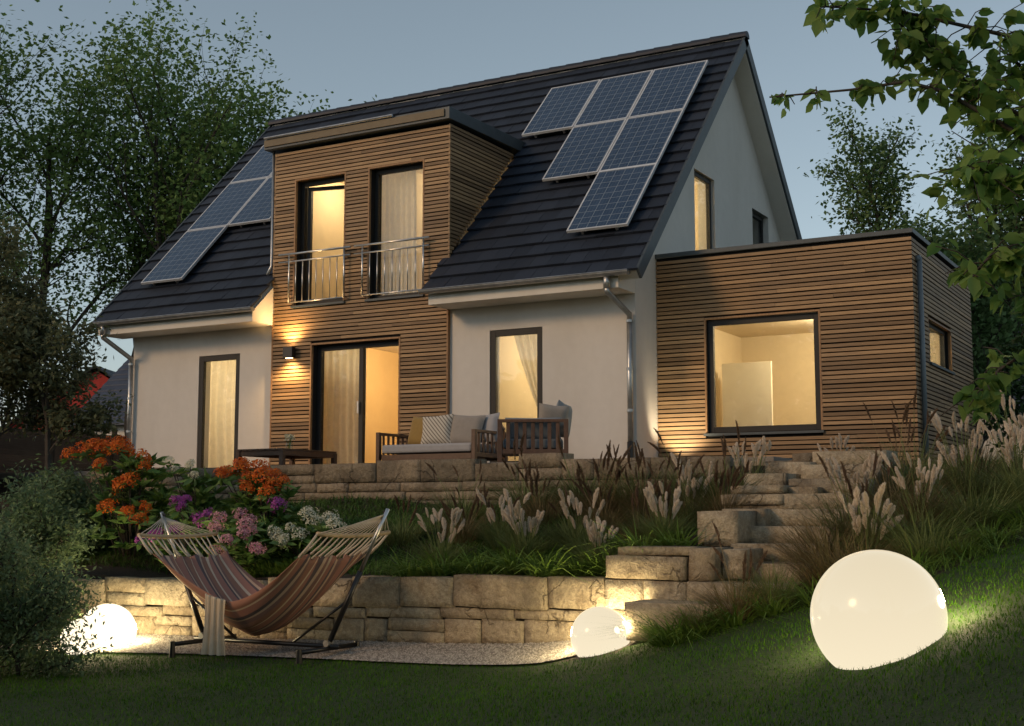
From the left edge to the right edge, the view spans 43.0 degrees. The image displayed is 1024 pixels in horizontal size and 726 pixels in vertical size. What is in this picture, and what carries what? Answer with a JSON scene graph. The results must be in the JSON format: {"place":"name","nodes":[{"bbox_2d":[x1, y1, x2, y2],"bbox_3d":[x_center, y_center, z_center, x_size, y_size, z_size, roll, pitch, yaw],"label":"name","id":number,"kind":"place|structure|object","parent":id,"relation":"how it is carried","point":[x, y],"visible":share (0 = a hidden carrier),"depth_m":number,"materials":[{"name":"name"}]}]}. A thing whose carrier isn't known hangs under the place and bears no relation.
{"place":"outdoors","nodes":[
{"label":"outdoors","id":0,"kind":"place"},
{"bbox_2d":[0,465,1023,725],"bbox_3d":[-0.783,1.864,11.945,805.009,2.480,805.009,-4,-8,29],"label":"ground","id":1,"kind":"structure","parent":0,"point":[916,717],"depth_m":9.04,"materials":[{"name":"green plant"}]},
{"bbox_2d":[0,453,104,645],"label":"shrub","id":2,"kind":"object","parent":1,"relation":"on","point":[31,520],"visible":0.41,"depth_m":13.72,"materials":[{"name":"green plant"}]},
{"bbox_2d":[0,508,116,678],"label":"shrub","id":3,"kind":"object","parent":1,"relation":"on","point":[19,633],"visible":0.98,"depth_m":11.31,"materials":[{"name":"green plant"}]},
{"bbox_2d":[0,427,125,472],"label":"wooden fence","id":4,"kind":"object","parent":1,"relation":"on","point":[13,452],"visible":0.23,"depth_m":24.11,"materials":[{"name":"brown wood"}]},
{"bbox_2d":[0,214,134,532],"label":"olive tree","id":5,"kind":"object","parent":1,"relation":"on","point":[32,340],"visible":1,"depth_m":17.01,"materials":[{"name":"green plant"}]},
{"bbox_2d":[0,0,135,321],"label":"deciduous tree","id":6,"kind":"object","parent":1,"relation":"on","point":[27,70],"visible":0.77,"depth_m":32.77,"materials":[{"name":"green plant"}]},
{"bbox_2d":[0,461,168,560],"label":"shrub","id":7,"kind":"object","parent":1,"relation":"on","point":[84,498],"visible":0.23,"depth_m":15.75,"materials":[{"name":"green plant"}]},
{"bbox_2d":[0,10,173,471],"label":"deciduous tree","id":8,"kind":"object","parent":1,"relation":"on","point":[67,152],"visible":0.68,"depth_m":33.95,"materials":[{"name":"green plant"}]},
{"bbox_2d":[70,360,128,435],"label":"neighbour house","id":9,"kind":"structure","parent":1,"relation":"on","point":[117,382],"depth_m":42.06,"materials":[{"name":"white paint"}]},
{"bbox_2d":[59,435,179,557],"bbox_3d":[-4.532,1.677,15.513,1.632,1.659,1.386,-4,-8,29],"label":"rhododendron","id":10,"kind":"object","parent":1,"relation":"on","point":[130,465],"visible":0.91,"depth_m":15.35,"materials":[{"name":"orange plant"}]},
{"bbox_2d":[59,43,246,435],"bbox_3d":[-9.236,-2.687,36.217,6.015,12.751,7.605,-4,-8,29],"label":"deciduous tree","id":11,"kind":"object","parent":1,"relation":"on","point":[129,228],"visible":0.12,"depth_m":34.94,"materials":[{"name":"green plant"}]},
{"bbox_2d":[155,456,233,534],"bbox_3d":[-3.735,1.687,15.390,0.864,1.167,0.848,-4,-8,29],"label":"rhododendron","id":12,"kind":"object","parent":1,"relation":"on","point":[200,495],"visible":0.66,"depth_m":15.31,"materials":[{"name":"green plant"}]},
{"bbox_2d":[46,0,352,293],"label":"deciduous tree","id":13,"kind":"object","parent":1,"relation":"on","point":[177,182],"visible":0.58,"depth_m":33.49,"materials":[{"name":"green plant"}]},
{"bbox_2d":[134,494,294,567],"bbox_3d":[-3.341,1.920,14.500,1.775,0.906,1.162,-4,-8,29],"label":"rhododendron","id":14,"kind":"object","parent":1,"relation":"on","point":[192,517],"visible":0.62,"depth_m":14.50,"materials":[{"name":"purple plant"}]},
{"bbox_2d":[198,507,291,572],"bbox_3d":[-2.853,1.942,13.958,1.063,0.780,1.177,0,-7,-1],"label":"rhododendron","id":15,"kind":"object","parent":1,"relation":"on","point":[249,532],"visible":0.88,"depth_m":13.83,"materials":[{"name":"pink plant"}]},
{"bbox_2d":[204,457,310,550],"bbox_3d":[-2.922,1.679,15.005,1.256,1.200,1.185,1,-7,-11],"label":"rhododendron","id":16,"kind":"object","parent":1,"relation":"on","point":[251,483],"visible":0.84,"depth_m":14.88,"materials":[{"name":"orange plant"}]},
{"bbox_2d":[1,632,576,664],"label":"gravel path","id":17,"kind":"structure","parent":1,"relation":"on","point":[395,648],"depth_m":11.99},
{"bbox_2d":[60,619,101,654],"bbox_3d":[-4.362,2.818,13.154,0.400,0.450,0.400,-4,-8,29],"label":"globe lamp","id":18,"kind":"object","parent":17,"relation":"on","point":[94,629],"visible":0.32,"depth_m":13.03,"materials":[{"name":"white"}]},
{"bbox_2d":[84,603,136,646],"bbox_3d":[-4.240,2.845,13.613,0.590,0.640,0.590,-4,-8,29],"label":"globe lamp","id":19,"kind":"object","parent":17,"relation":"on","point":[119,626],"visible":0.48,"depth_m":13.44,"materials":[{"name":"white"}]},
{"bbox_2d":[160,508,389,663],"bbox_3d":[-2.378,2.130,12.613,2.861,1.430,0.940,-4,-8,29],"label":"hammock stand","id":20,"kind":"object","parent":17,"relation":"on","point":[328,645],"visible":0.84,"depth_m":12.31,"materials":[{"name":"metal"}]},
{"bbox_2d":[137,514,390,635],"bbox_3d":[-2.378,2.054,12.622,2.788,1.172,1.140,-4,-8,29],"label":"hammock","id":21,"kind":"object","parent":20,"relation":"hanging from","point":[302,583],"visible":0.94,"depth_m":12.41,"materials":[{"name":"brown fabric"}]},
{"bbox_2d":[201,593,226,655],"bbox_3d":[-2.792,2.471,12.291,0.322,0.569,0.116,-4,-8,29],"label":"throw blanket","id":22,"kind":"object","parent":21,"relation":"on","point":[213,642],"visible":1,"depth_m":12.27,"materials":[{"name":"fabric"}]},
{"bbox_2d":[570,606,629,656],"bbox_3d":[0.752,2.359,11.084,0.506,0.556,0.506,-4,-8,29],"label":"globe lamp","id":23,"kind":"object","parent":17,"relation":"on","point":[587,642],"visible":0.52,"depth_m":10.90,"materials":[{"name":"white"}]},
{"bbox_2d":[259,505,346,567],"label":"rhododendron","id":24,"kind":"object","parent":1,"relation":"on","point":[294,533],"visible":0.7,"depth_m":13.77,"materials":[{"name":"white plant"}]},
{"bbox_2d":[5,573,688,643],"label":"retaining wall","id":25,"kind":"structure","parent":1,"relation":"on","point":[535,599],"depth_m":12.46,"materials":[{"name":"stone"}]},
{"bbox_2d":[26,491,728,576],"bbox_3d":[-1.701,1.935,15.000,8.790,1.026,3.311,-4,-8,29],"label":"ground cover","id":26,"kind":"object","parent":1,"relation":"on","point":[392,514],"visible":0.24,"depth_m":14.89,"materials":[{"name":"plant"}]},
{"bbox_2d":[354,495,433,545],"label":"plume grass","id":27,"kind":"object","parent":1,"relation":"on","point":[400,534],"depth_m":14.39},
{"bbox_2d":[0,456,791,478],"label":"terrace","id":28,"kind":"structure","parent":1,"relation":"on","point":[85,473],"depth_m":19.86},
{"bbox_2d":[236,448,336,464],"bbox_3d":[-3.412,1.484,19.727,0.890,0.310,1.320,-4,-8,29],"label":"garden table","id":29,"kind":"object","parent":28,"relation":"on","point":[283,454],"visible":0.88,"depth_m":19.36,"materials":[{"name":"brown wood"}]},
{"bbox_2d":[376,429,507,462],"bbox_3d":[-0.993,1.231,18.357,1.640,0.500,0.900,-4,-8,29],"label":"garden sofa","id":30,"kind":"object","parent":28,"relation":"on","point":[474,449],"visible":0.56,"depth_m":18.00,"materials":[{"name":"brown wood"}]},
{"bbox_2d":[420,414,453,443],"bbox_3d":[-1.065,0.952,18.383,0.494,0.460,0.164,-7,-27,23],"label":"throw pillow","id":31,"kind":"object","parent":30,"relation":"on","point":[436,429],"visible":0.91,"depth_m":18.31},
{"bbox_2d":[450,415,485,442],"bbox_3d":[-0.643,0.945,18.236,0.536,0.460,0.164,0,-22,26],"label":"throw pillow","id":32,"kind":"object","parent":30,"relation":"on","point":[462,426],"visible":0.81,"depth_m":18.17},
{"bbox_2d":[497,417,568,461],"bbox_3d":[0.289,1.049,17.247,0.920,0.609,0.860,0,-7,2],"label":"garden armchair","id":33,"kind":"object","parent":28,"relation":"on","point":[541,435],"visible":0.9,"depth_m":16.86,"materials":[{"name":"brown wood"}]},
{"bbox_2d":[334,547,468,581],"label":"daylily","id":34,"kind":"object","parent":1,"relation":"on","point":[407,572],"visible":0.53,"depth_m":12.82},
{"bbox_2d":[91,453,736,504],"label":"terrace wall","id":35,"kind":"structure","parent":1,"relation":"on","point":[345,479],"depth_m":16.39,"materials":[{"name":"grey stone"}]},
{"bbox_2d":[370,541,499,575],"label":"daylily","id":36,"kind":"object","parent":1,"relation":"on","point":[440,572],"visible":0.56,"depth_m":12.69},
{"bbox_2d":[384,507,486,567],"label":"plume grass","id":37,"kind":"object","parent":1,"relation":"on","point":[456,512],"depth_m":13.41,"materials":[{"name":"plant"}]},
{"bbox_2d":[89,31,801,468],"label":"detached house","id":38,"kind":"structure","parent":1,"relation":"on","point":[503,257],"depth_m":21.65,"materials":[{"name":"white paint"}]},
{"bbox_2d":[141,226,227,285],"bbox_3d":[-6.037,-1.968,24.042,1.000,1.640,0.128,-4,-52,29],"label":"solar panel","id":39,"kind":"object","parent":38,"relation":"attached to","point":[182,257],"visible":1,"depth_m":23.96,"materials":[{"name":"glass"}]},
{"bbox_2d":[197,354,239,468],"bbox_3d":[-5.097,0.887,22.657,0.932,2.057,0.070,-4,-8,29],"label":"french window","id":40,"kind":"structure","parent":38,"relation":"in","point":[202,376],"depth_m":22.77,"materials":[{"name":"clear glass"}]},
{"bbox_2d":[208,360,235,467],"bbox_3d":[-5.095,0.777,23.031,1.220,2.350,0.090,-4,-8,29],"label":"curtain","id":41,"kind":"object","parent":38,"relation":"hanging from","point":[222,413],"visible":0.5,"depth_m":23.04,"materials":[{"name":"fabric"}]},
{"bbox_2d":[187,177,268,230],"bbox_3d":[-5.469,-3.038,25.177,1.000,1.640,0.128,-4,-52,29],"label":"solar panel","id":42,"kind":"object","parent":38,"relation":"attached to","point":[228,203],"visible":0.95,"depth_m":25.12,"materials":[{"name":"glass"}]},
{"bbox_2d":[228,177,276,227],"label":"solar panel","id":43,"kind":"object","parent":38,"relation":"attached to","point":[256,208],"visible":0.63,"depth_m":24.46,"materials":[{"name":"glass"}]},
{"bbox_2d":[230,145,277,182],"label":"solar panel","id":44,"kind":"object","parent":38,"relation":"attached to","point":[258,165],"visible":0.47,"depth_m":26.09,"materials":[{"name":"glass"}]},
{"bbox_2d":[290,177,344,308],"bbox_3d":[-3.126,-2.019,21.999,1.112,2.192,0.527,-4,-8,29],"label":"window","id":45,"kind":"structure","parent":38,"relation":"in","point":[341,179],"depth_m":22.17,"materials":[{"name":"metal"}]},
{"bbox_2d":[323,349,365,463],"bbox_3d":[-2.873,0.639,21.829,1.000,2.350,0.070,-4,-8,29],"label":"curtain","id":46,"kind":"object","parent":38,"relation":"hanging from","point":[341,399],"visible":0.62,"depth_m":21.81,"materials":[{"name":"fabric"}]},
{"bbox_2d":[316,340,398,463],"bbox_3d":[-2.497,0.711,21.251,1.742,2.087,0.123,-4,-8,29],"label":"sliding door","id":47,"kind":"structure","parent":38,"relation":"in","point":[362,347],"depth_m":21.33,"materials":[{"name":"clear glass"}]},
{"bbox_2d":[364,164,425,301],"bbox_3d":[-1.846,-2.117,21.125,1.137,2.207,0.255,-4,-8,29],"label":"window","id":48,"kind":"structure","parent":38,"relation":"in","point":[378,174],"depth_m":21.37,"materials":[{"name":"brown glass"}]},
{"bbox_2d":[381,170,416,295],"bbox_3d":[-1.970,-2.159,21.614,0.936,2.480,0.060,-4,-8,29],"label":"curtain","id":49,"kind":"object","parent":38,"relation":"hanging from","point":[399,211],"visible":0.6,"depth_m":21.57,"materials":[{"name":"fabric"}]},
{"bbox_2d":[490,327,542,462],"bbox_3d":[0.080,0.529,19.754,0.914,2.107,0.070,-4,-8,29],"label":"french window","id":50,"kind":"structure","parent":38,"relation":"in","point":[494,335],"depth_m":19.90,"materials":[{"name":"clear glass"}]},
{"bbox_2d":[514,334,536,406],"bbox_3d":[0.261,0.434,20.048,0.660,2.350,0.060,-4,-8,29],"label":"curtain","id":51,"kind":"object","parent":38,"relation":"hanging from","point":[526,345],"visible":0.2,"depth_m":20.10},
{"bbox_2d":[522,79,600,137],"bbox_3d":[0.904,-4.500,23.080,1.000,1.640,0.128,-4,-52,29],"label":"solar panel","id":52,"kind":"object","parent":38,"relation":"attached to","point":[560,108],"visible":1,"depth_m":23.00,"materials":[{"name":"glass"}]},
{"bbox_2d":[542,118,626,182],"bbox_3d":[1.224,-3.488,21.447,1.000,1.640,0.128,-4,-52,29],"label":"solar panel","id":53,"kind":"object","parent":38,"relation":"attached to","point":[584,150],"visible":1,"depth_m":21.36,"materials":[{"name":"glass"}]},
{"bbox_2d":[566,163,657,233],"bbox_3d":[1.551,-2.488,19.827,1.000,1.640,0.128,-4,-52,29],"label":"solar panel","id":54,"kind":"object","parent":38,"relation":"attached to","point":[612,198],"visible":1,"depth_m":19.74,"materials":[{"name":"glass"}]},
{"bbox_2d":[574,70,652,126],"bbox_3d":[1.792,-4.558,22.582,1.000,1.640,0.128,-4,-52,29],"label":"solar panel","id":55,"kind":"object","parent":38,"relation":"attached to","point":[614,98],"visible":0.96,"depth_m":22.53,"materials":[{"name":"glass"}]},
{"bbox_2d":[599,109,683,170],"bbox_3d":[2.112,-3.545,20.948,1.000,1.640,0.128,-4,-52,29],"label":"solar panel","id":56,"kind":"object","parent":38,"relation":"attached to","point":[643,140],"visible":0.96,"depth_m":20.89,"materials":[{"name":"glass"}]},
{"bbox_2d":[628,60,707,117],"bbox_3d":[2.680,-4.615,22.083,1.000,1.640,0.128,-4,-52,29],"label":"solar panel","id":57,"kind":"object","parent":38,"relation":"attached to","point":[671,88],"visible":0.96,"depth_m":22.02,"materials":[{"name":"glass"}]},
{"bbox_2d":[401,460,520,525],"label":"plume grass","id":58,"kind":"object","parent":1,"relation":"on","point":[462,502],"depth_m":14.83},
{"bbox_2d":[413,486,509,544],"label":"plume grass","id":59,"kind":"object","parent":1,"relation":"on","point":[461,534],"depth_m":14.10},
{"bbox_2d":[437,539,568,575],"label":"daylily","id":60,"kind":"object","parent":1,"relation":"on","point":[503,571],"visible":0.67,"depth_m":12.35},
{"bbox_2d":[464,487,545,550],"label":"plume grass","id":61,"kind":"object","parent":1,"relation":"on","point":[490,512],"depth_m":13.65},
{"bbox_2d":[435,434,578,514],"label":"plume grass","id":62,"kind":"object","parent":1,"relation":"on","point":[513,471],"depth_m":14.84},
{"bbox_2d":[480,497,577,557],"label":"plume grass","id":63,"kind":"object","parent":1,"relation":"on","point":[511,517],"depth_m":13.05,"materials":[{"name":"plant"}]},
{"bbox_2d":[457,537,605,580],"bbox_3d":[0.380,1.852,12.246,2.001,0.421,2.142,0,-7,0],"label":"daylily","id":64,"kind":"object","parent":1,"relation":"on","point":[536,571],"visible":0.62,"depth_m":12.04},
{"bbox_2d":[487,459,590,525],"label":"plume grass","id":65,"kind":"object","parent":1,"relation":"on","point":[535,507],"depth_m":14.23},
{"bbox_2d":[504,434,640,512],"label":"plume grass","id":66,"kind":"object","parent":1,"relation":"on","point":[581,494],"depth_m":14.60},
{"bbox_2d":[527,487,631,553],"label":"plume grass","id":67,"kind":"object","parent":1,"relation":"on","point":[576,503],"depth_m":13.05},
{"bbox_2d":[544,516,631,564],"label":"plume grass","id":68,"kind":"object","parent":1,"relation":"on","point":[593,533],"depth_m":12.43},
{"bbox_2d":[543,444,645,515],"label":"plume grass","id":69,"kind":"object","parent":1,"relation":"on","point":[619,462],"depth_m":14.30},
{"bbox_2d":[546,458,644,534],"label":"plume grass","id":70,"kind":"object","parent":1,"relation":"on","point":[589,490],"depth_m":13.73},
{"bbox_2d":[564,477,695,546],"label":"plume grass","id":71,"kind":"object","parent":1,"relation":"on","point":[636,491],"depth_m":13.13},
{"bbox_2d":[565,442,699,513],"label":"plume grass","id":72,"kind":"object","parent":1,"relation":"on","point":[624,487],"depth_m":14.31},
{"bbox_2d":[598,440,691,524],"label":"plume grass","id":73,"kind":"object","parent":1,"relation":"on","point":[629,465],"depth_m":13.93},
{"bbox_2d":[608,481,708,543],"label":"plume grass","id":74,"kind":"object","parent":1,"relation":"on","point":[650,496],"depth_m":12.45,"materials":[{"name":"plant"}]},
{"bbox_2d":[582,610,737,648],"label":"daylily","id":75,"kind":"object","parent":1,"relation":"on","point":[680,638],"visible":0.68,"depth_m":10.25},
{"bbox_2d":[611,452,746,526],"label":"plume grass","id":76,"kind":"object","parent":1,"relation":"on","point":[688,474],"depth_m":13.44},
{"bbox_2d":[606,462,822,600],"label":"stair wall","id":77,"kind":"structure","parent":1,"relation":"on","point":[655,562],"depth_m":11.59,"materials":[{"name":"stone"}]},
{"bbox_2d":[639,586,797,628],"bbox_3d":[1.733,1.938,10.347,1.600,0.336,1.714,-3,-7,23],"label":"daylily","id":78,"kind":"object","parent":1,"relation":"on","point":[733,619],"visible":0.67,"depth_m":10.13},
{"bbox_2d":[663,457,780,515],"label":"plume grass","id":79,"kind":"object","parent":1,"relation":"on","point":[735,475],"depth_m":12.94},
{"bbox_2d":[637,521,814,622],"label":"plume grass","id":80,"kind":"object","parent":1,"relation":"on","point":[741,603],"depth_m":10.42,"materials":[{"name":"plant"}]},
{"bbox_2d":[641,420,812,510],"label":"plume grass","id":81,"kind":"object","parent":1,"relation":"on","point":[723,446],"depth_m":13.58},
{"bbox_2d":[694,556,820,606],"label":"plume grass","id":82,"kind":"object","parent":1,"relation":"on","point":[762,583],"depth_m":10.43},
{"bbox_2d":[709,584,808,619],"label":"daylily","id":83,"kind":"object","parent":1,"relation":"on","point":[773,610],"visible":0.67,"depth_m":10.09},
{"bbox_2d":[624,450,897,640],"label":"garden stairs","id":84,"kind":"structure","parent":1,"relation":"on","point":[638,607],"depth_m":12.04,"materials":[{"name":"stone"}]},
{"bbox_2d":[702,498,908,565],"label":"plume grass","id":85,"kind":"object","parent":1,"relation":"on","point":[809,538],"depth_m":11.08,"materials":[{"name":"plant"}]},
{"bbox_2d":[655,228,976,466],"bbox_3d":[4.905,0.364,20.335,3.861,3.814,4.368,-4,-8,29],"label":"timber annex","id":86,"kind":"object","parent":1,"relation":"on","point":[838,331],"visible":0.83,"depth_m":18.70,"materials":[{"name":"brown wood"}]},
{"bbox_2d":[722,361,772,426],"bbox_3d":[3.789,0.882,20.880,0.830,1.790,0.360,-4,-8,29],"label":"room divider","id":87,"kind":"object","parent":86,"relation":"on","point":[747,395],"visible":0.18,"depth_m":20.89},
{"bbox_2d":[704,312,824,435],"bbox_3d":[3.606,0.175,18.671,1.772,1.709,0.175,-4,-8,29],"label":"window","id":88,"kind":"structure","parent":86,"relation":"in","point":[798,428],"depth_m":18.69,"materials":[{"name":"clear glass"}]},
{"bbox_2d":[717,520,919,587],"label":"plume grass","id":89,"kind":"object","parent":1,"relation":"on","point":[812,571],"depth_m":10.52,"materials":[{"name":"plant"}]},
{"bbox_2d":[764,448,942,542],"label":"plume grass","id":90,"kind":"object","parent":1,"relation":"on","point":[846,481],"depth_m":11.81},
{"bbox_2d":[795,452,911,522],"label":"plume grass","id":91,"kind":"object","parent":1,"relation":"on","point":[869,461],"depth_m":12.41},
{"bbox_2d":[801,482,922,555],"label":"plume grass","id":92,"kind":"object","parent":1,"relation":"on","point":[878,496],"depth_m":10.79,"materials":[{"name":"plant"}]},
{"bbox_2d":[757,400,980,518],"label":"plume grass","id":93,"kind":"object","parent":1,"relation":"on","point":[906,410],"depth_m":12.34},
{"bbox_2d":[797,96,953,237],"bbox_3d":[9.043,-1.533,30.331,4.058,9.074,3.550,1,-7,-9],"label":"birch tree","id":94,"kind":"object","parent":1,"relation":"on","point":[866,199],"visible":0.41,"depth_m":30.27,"materials":[{"name":"green plant"}]},
{"bbox_2d":[810,550,947,669],"bbox_3d":[2.254,1.586,7.995,0.816,0.866,0.816,-4,-8,29],"label":"globe lamp","id":95,"kind":"object","parent":1,"relation":"on","point":[869,608],"visible":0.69,"depth_m":7.70,"materials":[{"name":"white"}]},
{"bbox_2d":[757,452,1023,608],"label":"ground cover","id":96,"kind":"object","parent":1,"relation":"on","point":[934,567],"visible":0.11,"depth_m":10.30,"materials":[{"name":"plant"}]},
{"bbox_2d":[769,0,1023,425],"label":"overhanging tree","id":97,"kind":"object","parent":1,"relation":"on","point":[998,181],"visible":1,"depth_m":5.17,"materials":[{"name":"green plant"}]},
{"bbox_2d":[812,388,1003,492],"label":"plume grass","id":98,"kind":"object","parent":1,"relation":"on","point":[915,456],"depth_m":13.30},
{"bbox_2d":[819,488,1008,548],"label":"plume grass","id":99,"kind":"object","parent":1,"relation":"on","point":[925,525],"depth_m":10.77,"materials":[{"name":"plant"}]},
{"bbox_2d":[811,504,1021,564],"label":"plume grass","id":100,"kind":"object","parent":1,"relation":"on","point":[931,543],"depth_m":10.25,"materials":[{"name":"plant"}]},
{"bbox_2d":[810,469,1022,530],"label":"plume grass","id":101,"kind":"object","parent":1,"relation":"on","point":[920,503],"depth_m":11.60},
{"bbox_2d":[869,451,964,523],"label":"plume grass","id":102,"kind":"object","parent":1,"relation":"on","point":[900,480],"depth_m":11.73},
{"bbox_2d":[887,411,1005,501],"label":"plume grass","id":103,"kind":"object","parent":1,"relation":"on","point":[950,456],"depth_m":12.76,"materials":[{"name":"plant"}]},
{"bbox_2d":[880,203,1023,460],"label":"birch tree","id":104,"kind":"object","parent":1,"relation":"on","point":[985,331],"visible":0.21,"depth_m":26.57,"materials":[{"name":"green plant"}]},
{"bbox_2d":[884,425,1023,488],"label":"plume grass","id":105,"kind":"object","parent":1,"relation":"on","point":[982,462],"depth_m":13.15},
{"bbox_2d":[890,465,1023,531],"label":"plume grass","id":106,"kind":"object","parent":1,"relation":"on","point":[985,503],"depth_m":11.23,"materials":[{"name":"plant"}]},
{"bbox_2d":[922,86,1023,445],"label":"birch tree","id":107,"kind":"object","parent":1,"relation":"on","point":[996,207],"visible":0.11,"depth_m":29.32,"materials":[{"name":"green plant"}]},
{"bbox_2d":[927,134,1023,413],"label":"birch tree","id":108,"kind":"object","parent":1,"relation":"on","point":[1004,234],"visible":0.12,"depth_m":29.36,"materials":[{"name":"green plant"}]},
{"bbox_2d":[935,421,1023,504],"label":"plume grass","id":109,"kind":"object","parent":1,"relation":"on","point":[1007,451],"depth_m":12.21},
{"bbox_2d":[954,447,1023,508],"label":"plume grass","id":110,"kind":"object","parent":1,"relation":"on","point":[1013,484],"depth_m":11.82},
{"bbox_2d":[996,332,1023,458],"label":"hedge","id":111,"kind":"object","parent":1,"relation":"on","point":[1017,338],"visible":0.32,"depth_m":22.93,"materials":[{"name":"green plant"}]},
{"bbox_2d":[0,0,1023,425],"label":"sky","id":112,"kind":"structure","parent":0,"point":[357,50],"materials":[{"name":"blue"}]},
{"bbox_2d":[696,436,789,490],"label":"plume grass","id":113,"kind":"object","parent":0,"point":[755,449],"depth_m":13.97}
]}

